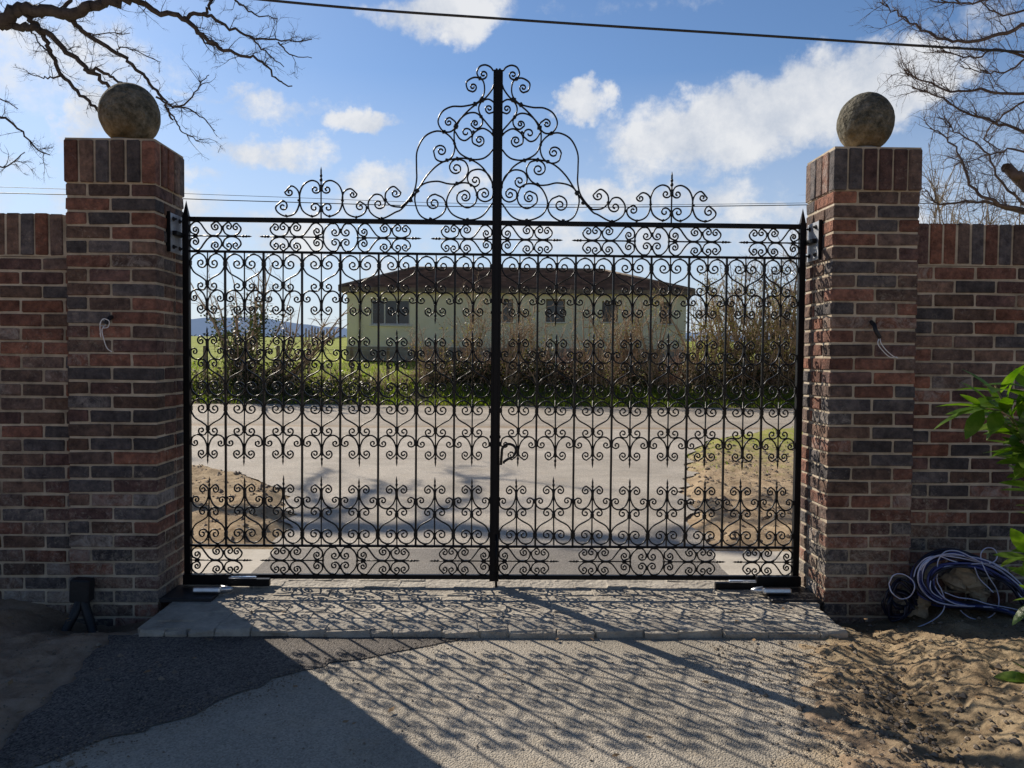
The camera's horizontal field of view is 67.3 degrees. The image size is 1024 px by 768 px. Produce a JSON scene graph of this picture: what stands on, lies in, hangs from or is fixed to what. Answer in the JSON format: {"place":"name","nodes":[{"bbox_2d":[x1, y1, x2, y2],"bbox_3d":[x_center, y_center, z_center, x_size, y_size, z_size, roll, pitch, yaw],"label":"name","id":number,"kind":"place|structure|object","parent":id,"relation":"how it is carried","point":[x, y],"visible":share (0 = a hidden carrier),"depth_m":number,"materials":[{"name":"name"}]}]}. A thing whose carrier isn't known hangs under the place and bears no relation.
{"place":"outdoors","nodes":[
{"label":"outdoors","id":0,"kind":"place"},
{"bbox_2d":[30,633,878,767],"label":"driveway","id":1,"kind":"structure","parent":0,"point":[327,733],"depth_m":2.87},
{"bbox_2d":[0,635,467,767],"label":"tarmac patch","id":2,"kind":"object","parent":1,"relation":"on","point":[222,661],"visible":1,"depth_m":3.15,"materials":[{"name":"black asphalt"}]},
{"bbox_2d":[191,317,790,340],"bbox_3d":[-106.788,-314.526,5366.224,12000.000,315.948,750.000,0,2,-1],"label":"hills","id":3,"kind":"structure","parent":0,"point":[199,326],"depth_m":5571.79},
{"bbox_2d":[192,404,802,459],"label":"road","id":4,"kind":"structure","parent":0,"point":[484,427],"depth_m":14.21,"materials":[{"name":"grey asphalt"}]},
{"bbox_2d":[2,193,1014,207],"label":"overhead wire","id":5,"kind":"object","parent":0,"point":[456,206],"visible":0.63,"depth_m":39.64,"materials":[{"name":"black plastic"}]},
{"bbox_2d":[0,336,1023,767],"bbox_3d":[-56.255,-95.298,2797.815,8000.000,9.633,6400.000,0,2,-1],"label":"ground","id":6,"kind":"structure","parent":0,"point":[28,626],"depth_m":3.48,"materials":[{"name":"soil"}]},
{"bbox_2d":[0,213,71,613],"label":"brick wall","id":7,"kind":"structure","parent":6,"relation":"on","point":[35,547],"depth_m":4.03,"materials":[{"name":"brown brick"}]},
{"bbox_2d":[61,577,97,632],"bbox_3d":[-2.200,1.170,3.928,0.206,0.330,0.174,0,2,-1],"label":"ground conduit","id":8,"kind":"object","parent":6,"relation":"on","point":[81,593],"visible":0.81,"depth_m":3.94,"materials":[{"name":"black plastic"}]},
{"bbox_2d":[64,137,184,626],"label":"brick pillar","id":9,"kind":"structure","parent":6,"relation":"on","point":[124,207],"depth_m":4.00,"materials":[{"name":"brick"}]},
{"bbox_2d":[99,315,113,351],"bbox_3d":[-2.080,-0.260,3.955,0.059,0.195,0.098,0,2,-1],"label":"light cable","id":10,"kind":"object","parent":9,"relation":"attached to","point":[108,319],"visible":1,"depth_m":3.93,"materials":[{"name":"black plastic"}]},
{"bbox_2d":[98,82,160,138],"bbox_3d":[-2.048,-1.442,4.122,0.306,0.331,0.300,1,2,14],"label":"stone ball","id":11,"kind":"object","parent":9,"relation":"on","point":[128,110],"visible":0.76,"depth_m":4.02,"materials":[{"name":"grey stone"}]},
{"bbox_2d":[182,64,500,580],"bbox_3d":[-0.953,-0.337,4.300,1.753,2.892,0.056,0,2,-1],"label":"gate leaf","id":12,"kind":"object","parent":9,"relation":"attached to","point":[187,268],"visible":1,"depth_m":4.30,"materials":[{"name":"black paint"}]},
{"bbox_2d":[0,0,318,181],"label":"oak tree","id":13,"kind":"object","parent":6,"relation":"on","point":[11,14],"visible":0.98,"depth_m":16.04,"materials":[{"name":"brown plant"}]},
{"bbox_2d":[191,254,294,387],"bbox_3d":[-7.864,-1.651,22.382,3.164,4.561,2.377,1,2,10],"label":"ivy tree","id":14,"kind":"object","parent":6,"relation":"on","point":[255,330],"visible":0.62,"depth_m":22.08,"materials":[{"name":"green plant"}]},
{"bbox_2d":[254,302,374,388],"bbox_3d":[-5.597,-0.931,21.789,3.545,2.710,2.199,0,2,-1],"label":"coppiced shrub","id":15,"kind":"object","parent":6,"relation":"on","point":[316,350],"visible":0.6,"depth_m":21.94,"materials":[{"name":"brown plant"}]},
{"bbox_2d":[304,326,345,342],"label":"field gate","id":16,"kind":"structure","parent":6,"relation":"on","point":[334,338],"depth_m":47.66,"materials":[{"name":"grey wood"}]},
{"bbox_2d":[203,343,651,379],"bbox_3d":[-2.739,-0.653,25.438,14.838,1.347,0.109,0,2,-1],"label":"wire fence","id":17,"kind":"object","parent":6,"relation":"on","point":[351,354],"visible":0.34,"depth_m":25.34,"materials":[{"name":"grey metal"}]},
{"bbox_2d":[404,317,457,386],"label":"coppiced shrub","id":18,"kind":"object","parent":6,"relation":"on","point":[428,371],"visible":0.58,"depth_m":22.50,"materials":[{"name":"brown plant"}]},
{"bbox_2d":[192,457,714,550],"bbox_3d":[-1.943,1.048,7.614,8.738,0.001,4.780,0,2,-1],"label":"road mouth","id":19,"kind":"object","parent":6,"relation":"on","point":[477,472],"visible":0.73,"depth_m":7.40},
{"bbox_2d":[441,268,505,382],"bbox_3d":[-1.075,-1.572,22.834,2.267,3.839,2.151,0,2,-17],"label":"coppiced shrub","id":20,"kind":"object","parent":6,"relation":"on","point":[471,327],"visible":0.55,"depth_m":22.60,"materials":[{"name":"brown plant"}]},
{"bbox_2d":[191,328,784,341],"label":"hedgerow","id":21,"kind":"object","parent":6,"relation":"on","point":[319,337],"depth_m":108.87,"materials":[{"name":"green plant"}]},
{"bbox_2d":[252,548,727,574],"bbox_3d":[-0.112,1.151,4.922,2.998,0.001,0.760,0,2,-1],"label":"drive strip","id":22,"kind":"object","parent":6,"relation":"on","point":[424,564],"visible":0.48,"depth_m":4.95,"materials":[{"name":"grey concrete"}]},
{"bbox_2d":[191,361,793,405],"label":"hedge plants","id":23,"kind":"object","parent":6,"relation":"on","point":[270,387],"visible":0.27,"depth_m":21.64,"materials":[{"name":"green plant"}]},
{"bbox_2d":[138,573,847,638],"bbox_3d":[-0.083,1.202,4.120,3.454,0.111,0.978,0,2,-1],"label":"stone threshold","id":24,"kind":"object","parent":6,"relation":"on","point":[568,609],"visible":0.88,"depth_m":3.92,"materials":[{"name":"grey stone"}]},
{"bbox_2d":[160,573,270,602],"bbox_3d":[-1.599,1.104,4.170,0.510,0.086,0.260,0,2,-1],"label":"gate motor","id":25,"kind":"object","parent":24,"relation":"on","point":[202,587],"visible":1,"depth_m":4.25,"materials":[{"name":"black metal"}]},
{"bbox_2d":[494,64,806,587],"bbox_3d":[0.777,-0.306,4.331,1.747,2.924,0.065,0,2,-1],"label":"gate leaf","id":26,"kind":"object","parent":24,"relation":"on","point":[801,227],"visible":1,"depth_m":4.34,"materials":[{"name":"black paint"}]},
{"bbox_2d":[714,575,821,603],"bbox_3d":[1.400,1.130,4.231,0.511,0.085,0.260,0,2,-1],"label":"gate motor","id":27,"kind":"object","parent":24,"relation":"on","point":[779,588],"visible":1,"depth_m":4.31,"materials":[{"name":"black metal"}]},
{"bbox_2d":[191,338,794,390],"bbox_3d":[-0.056,-0.594,22.668,18.963,2.019,1.260,0,2,-1],"label":"ivy ground cover","id":28,"kind":"object","parent":6,"relation":"on","point":[458,369],"visible":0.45,"depth_m":22.49,"materials":[{"name":"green plant"}]},
{"bbox_2d":[192,549,799,574],"bbox_3d":[-0.114,1.155,4.912,4.600,0.001,0.740,0,2,-1],"label":"concrete apron","id":29,"kind":"object","parent":6,"relation":"on","point":[728,566],"visible":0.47,"depth_m":5.00,"materials":[{"name":"grey concrete"}]},
{"bbox_2d":[1,607,990,767],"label":"fallen leaves","id":30,"kind":"object","parent":6,"relation":"on","point":[952,759],"visible":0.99,"depth_m":3.02,"materials":[{"name":"brown plant"}]},
{"bbox_2d":[191,358,803,473],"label":"verge grass","id":31,"kind":"structure","parent":6,"relation":"on","point":[782,401],"depth_m":21.71,"materials":[{"name":"green plant"}]},
{"bbox_2d":[191,355,803,393],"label":"hedge undergrowth","id":32,"kind":"object","parent":6,"relation":"on","point":[440,380],"visible":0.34,"depth_m":22.32,"materials":[{"name":"plant"}]},
{"bbox_2d":[463,288,563,394],"bbox_3d":[0.044,-1.189,22.349,2.220,3.325,2.707,-1,2,-32],"label":"coppiced shrub","id":33,"kind":"object","parent":6,"relation":"on","point":[510,352],"visible":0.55,"depth_m":22.24,"materials":[{"name":"brown plant"}]},
{"bbox_2d":[338,266,695,362],"bbox_3d":[0.149,-3.310,36.644,15.189,4.469,8.107,0,2,-1],"label":"bungalow","id":34,"kind":"object","parent":6,"relation":"on","point":[389,325],"visible":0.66,"depth_m":32.97,"materials":[{"name":"white paint"}]},
{"bbox_2d":[369,299,410,326],"bbox_3d":[-5.184,-3.043,32.852,1.780,1.167,0.271,0,2,-1],"label":"window","id":35,"kind":"structure","parent":34,"relation":"in","point":[385,319],"depth_m":32.97,"materials":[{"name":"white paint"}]},
{"bbox_2d":[502,299,513,322],"bbox_3d":[-0.190,-3.117,32.950,0.591,1.042,0.271,0,2,-1],"label":"window","id":36,"kind":"structure","parent":34,"relation":"in","point":[506,309],"depth_m":33.07,"materials":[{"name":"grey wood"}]},
{"bbox_2d":[546,299,566,323],"bbox_3d":[1.868,-3.121,32.991,0.936,1.043,0.271,0,2,-1],"label":"window","id":37,"kind":"structure","parent":34,"relation":"in","point":[549,302],"depth_m":33.11,"materials":[{"name":"grey glass"}]},
{"bbox_2d":[602,301,618,322],"bbox_3d":[4.210,-3.082,33.039,0.809,0.959,0.271,0,2,-1],"label":"window","id":38,"kind":"structure","parent":34,"relation":"in","point":[604,308],"depth_m":33.15,"materials":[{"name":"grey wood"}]},
{"bbox_2d":[660,302,673,324],"bbox_3d":[6.623,-3.023,33.090,0.638,1.003,0.271,0,2,-1],"label":"window","id":39,"kind":"structure","parent":34,"relation":"in","point":[665,303],"depth_m":33.20,"materials":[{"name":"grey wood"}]},
{"bbox_2d":[502,304,566,389],"bbox_3d":[0.812,-0.880,22.613,2.464,3.556,2.124,0,2,-1],"label":"coppiced shrub","id":40,"kind":"object","parent":6,"relation":"on","point":[531,336],"visible":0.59,"depth_m":22.55,"materials":[{"name":"brown plant"}]},
{"bbox_2d":[388,336,803,393],"bbox_3d":[4.025,-0.299,23.434,15.574,2.476,4.316,0,2,-1],"label":"bramble tangle","id":41,"kind":"object","parent":6,"relation":"on","point":[671,376],"visible":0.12,"depth_m":22.80,"materials":[{"name":"plant"}]},
{"bbox_2d":[560,288,634,388],"bbox_3d":[2.344,-1.308,22.231,2.463,3.303,2.135,0,2,-1],"label":"coppiced shrub","id":42,"kind":"object","parent":6,"relation":"on","point":[596,378],"visible":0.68,"depth_m":22.39,"materials":[{"name":"brown plant"}]},
{"bbox_2d":[587,269,666,387],"bbox_3d":[3.392,-1.471,22.895,2.106,3.717,2.184,-1,3,-42],"label":"coppiced shrub","id":43,"kind":"object","parent":6,"relation":"on","point":[624,353],"visible":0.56,"depth_m":22.77,"materials":[{"name":"brown plant"}]},
{"bbox_2d":[615,287,682,389],"bbox_3d":[3.905,-1.139,22.684,2.178,3.606,3.051,0,2,-22],"label":"coppiced shrub","id":44,"kind":"object","parent":6,"relation":"on","point":[660,353],"visible":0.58,"depth_m":22.39,"materials":[{"name":"brown plant"}]},
{"bbox_2d":[648,269,735,388],"bbox_3d":[5.634,-1.425,22.722,2.602,3.894,3.234,2,2,26],"label":"thicket tree","id":45,"kind":"object","parent":6,"relation":"on","point":[702,335],"visible":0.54,"depth_m":22.47,"materials":[{"name":"brown plant"}]},
{"bbox_2d":[686,255,792,359],"bbox_3d":[11.519,-3.412,38.217,5.471,6.365,3.035,0,2,-15],"label":"bare tree","id":46,"kind":"object","parent":6,"relation":"on","point":[749,279],"visible":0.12,"depth_m":38.29,"materials":[{"name":"brown plant"}]},
{"bbox_2d":[691,237,795,383],"bbox_3d":[6.711,-1.673,23.148,2.930,5.286,3.052,0,2,-24],"label":"thicket tree","id":47,"kind":"object","parent":6,"relation":"on","point":[735,353],"visible":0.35,"depth_m":22.84,"materials":[{"name":"brown plant"}]},
{"bbox_2d":[686,244,805,360],"bbox_3d":[11.506,-3.700,36.792,7.610,6.249,4.400,0,2,-1],"label":"bare tree","id":48,"kind":"object","parent":6,"relation":"on","point":[784,320],"visible":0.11,"depth_m":36.08,"materials":[{"name":"brown plant"}]},
{"bbox_2d":[712,231,796,389],"bbox_3d":[7.446,-1.949,22.782,3.174,5.578,2.988,0,2,-1],"label":"thicket tree","id":49,"kind":"object","parent":6,"relation":"on","point":[747,330],"visible":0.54,"depth_m":22.55,"materials":[{"name":"brown plant"}]},
{"bbox_2d":[731,251,805,387],"bbox_3d":[8.469,-1.602,22.919,3.860,5.516,2.951,0,2,-1],"label":"thicket tree","id":50,"kind":"object","parent":6,"relation":"on","point":[792,339],"visible":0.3,"depth_m":22.72,"materials":[{"name":"brown plant"}]},
{"bbox_2d":[747,254,804,349],"bbox_3d":[13.600,-3.158,34.498,6.454,6.064,4.589,2,3,38],"label":"bare tree","id":51,"kind":"object","parent":6,"relation":"on","point":[783,276],"visible":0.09,"depth_m":34.77,"materials":[{"name":"brown plant"}]},
{"bbox_2d":[799,146,922,624],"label":"brick pillar","id":52,"kind":"structure","parent":6,"relation":"on","point":[862,229],"depth_m":4.08,"materials":[{"name":"brick"}]},
{"bbox_2d":[836,92,894,146],"bbox_3d":[1.931,-1.426,4.202,0.292,0.321,0.283,2,2,34],"label":"stone ball","id":53,"kind":"object","parent":52,"relation":"on","point":[866,119],"visible":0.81,"depth_m":4.10,"materials":[{"name":"grey stone"}]},
{"bbox_2d":[869,320,897,357],"bbox_3d":[1.954,-0.239,4.045,0.139,0.207,0.088,0,2,-1],"label":"light cable","id":54,"kind":"object","parent":52,"relation":"attached to","point":[875,329],"visible":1,"depth_m":4.01,"materials":[{"name":"black plastic"}]},
{"bbox_2d":[762,170,1023,328],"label":"bushy tree","id":55,"kind":"object","parent":6,"relation":"on","point":[934,217],"visible":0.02,"depth_m":20.76,"materials":[{"name":"plant"}]},
{"bbox_2d":[768,139,1023,300],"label":"bushy tree","id":56,"kind":"object","parent":6,"relation":"on","point":[952,216],"visible":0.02,"depth_m":19.52,"materials":[{"name":"brown plant"}]},
{"bbox_2d":[900,601,918,616],"bbox_3d":[2.111,1.193,4.090,0.094,0.085,0.076,0,2,-8],"label":"rubble stone","id":57,"kind":"object","parent":6,"relation":"on","point":[914,612],"visible":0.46,"depth_m":4.06,"materials":[{"name":"grey stone"}]},
{"bbox_2d":[915,606,928,618],"bbox_3d":[2.172,1.199,4.090,0.083,0.079,0.102,5,20,28],"label":"rubble stone","id":58,"kind":"object","parent":6,"relation":"on","point":[922,612],"visible":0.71,"depth_m":4.05,"materials":[{"name":"grey stone"}]},
{"bbox_2d":[905,591,930,607],"bbox_3d":[2.151,1.141,4.086,0.102,0.091,0.134,-11,19,-39],"label":"rubble stone","id":59,"kind":"object","parent":58,"relation":"on","point":[921,602],"visible":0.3,"depth_m":4.04,"materials":[{"name":"grey stone"}]},
{"bbox_2d":[850,0,1023,224],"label":"oak tree","id":60,"kind":"object","parent":6,"relation":"on","point":[1012,173],"visible":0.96,"depth_m":12.15,"materials":[{"name":"brown plant"}]},
{"bbox_2d":[881,548,1023,621],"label":"cable coil","id":61,"kind":"object","parent":6,"relation":"on","point":[921,590],"visible":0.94,"depth_m":3.97,"materials":[{"name":"purple plastic"}]},
{"bbox_2d":[941,572,965,591],"bbox_3d":[2.353,1.048,4.085,0.103,0.096,0.116,-1,2,-36],"label":"rubble stone","id":62,"kind":"object","parent":61,"relation":"on","point":[953,581],"visible":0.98,"depth_m":4.05,"materials":[{"name":"grey stone"}]},
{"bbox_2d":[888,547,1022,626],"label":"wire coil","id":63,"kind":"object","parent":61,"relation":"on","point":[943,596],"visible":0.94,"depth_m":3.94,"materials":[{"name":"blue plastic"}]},
{"bbox_2d":[908,223,1023,604],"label":"brick wall","id":64,"kind":"structure","parent":6,"relation":"on","point":[969,316],"depth_m":4.12,"materials":[{"name":"brown brick"}]},
{"bbox_2d":[919,186,1023,224],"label":"bushy tree","id":65,"kind":"object","parent":6,"relation":"on","point":[961,214],"visible":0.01,"depth_m":19.74,"materials":[{"name":"plant"}]},
{"bbox_2d":[934,365,1023,681],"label":"laurel shrub","id":66,"kind":"object","parent":6,"relation":"on","point":[979,408],"visible":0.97,"depth_m":2.95,"materials":[{"name":"green plant"}]},
{"bbox_3d":[2.479,1.203,4.097,0.133,0.094,0.093,12,1,-15],"label":"rubble stone","id":67,"kind":"object","parent":6,"relation":"on","visible":0},
{"bbox_2d":[969,588,989,601],"bbox_3d":[2.478,1.109,4.094,0.105,0.096,0.120,2,9,-1],"label":"rubble stone","id":68,"kind":"object","parent":67,"relation":"on","point":[982,595],"visible":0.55,"depth_m":4.05,"materials":[{"name":"grey stone"}]},
{"bbox_2d":[964,576,985,593],"bbox_3d":[2.445,1.052,4.092,0.121,0.107,0.151,-15,-1,-8],"label":"rubble stone","id":69,"kind":"object","parent":68,"relation":"on","point":[978,585],"visible":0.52,"depth_m":4.04,"materials":[{"name":"grey stone"}]},
{"bbox_2d":[949,568,980,585],"bbox_3d":[2.405,1.017,4.080,0.121,0.118,0.142,-1,2,-33],"label":"rubble stone","id":70,"kind":"object","parent":69,"relation":"on","point":[967,576],"visible":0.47,"depth_m":4.04,"materials":[{"name":"grey stone"}]},
{"bbox_2d":[0,0,1023,334],"label":"sky","id":71,"kind":"structure","parent":0,"point":[734,119],"materials":[{"name":"blue"}]},
{"bbox_2d":[9,187,1023,204],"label":"overhead wire","id":72,"kind":"object","parent":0,"point":[479,203],"visible":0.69,"depth_m":41.64,"materials":[{"name":"black plastic"}]},
{"bbox_2d":[257,0,1023,52],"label":"overhead cable","id":73,"kind":"object","parent":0,"point":[636,27],"visible":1,"depth_m":11.85,"materials":[{"name":"black plastic"}]}
]}

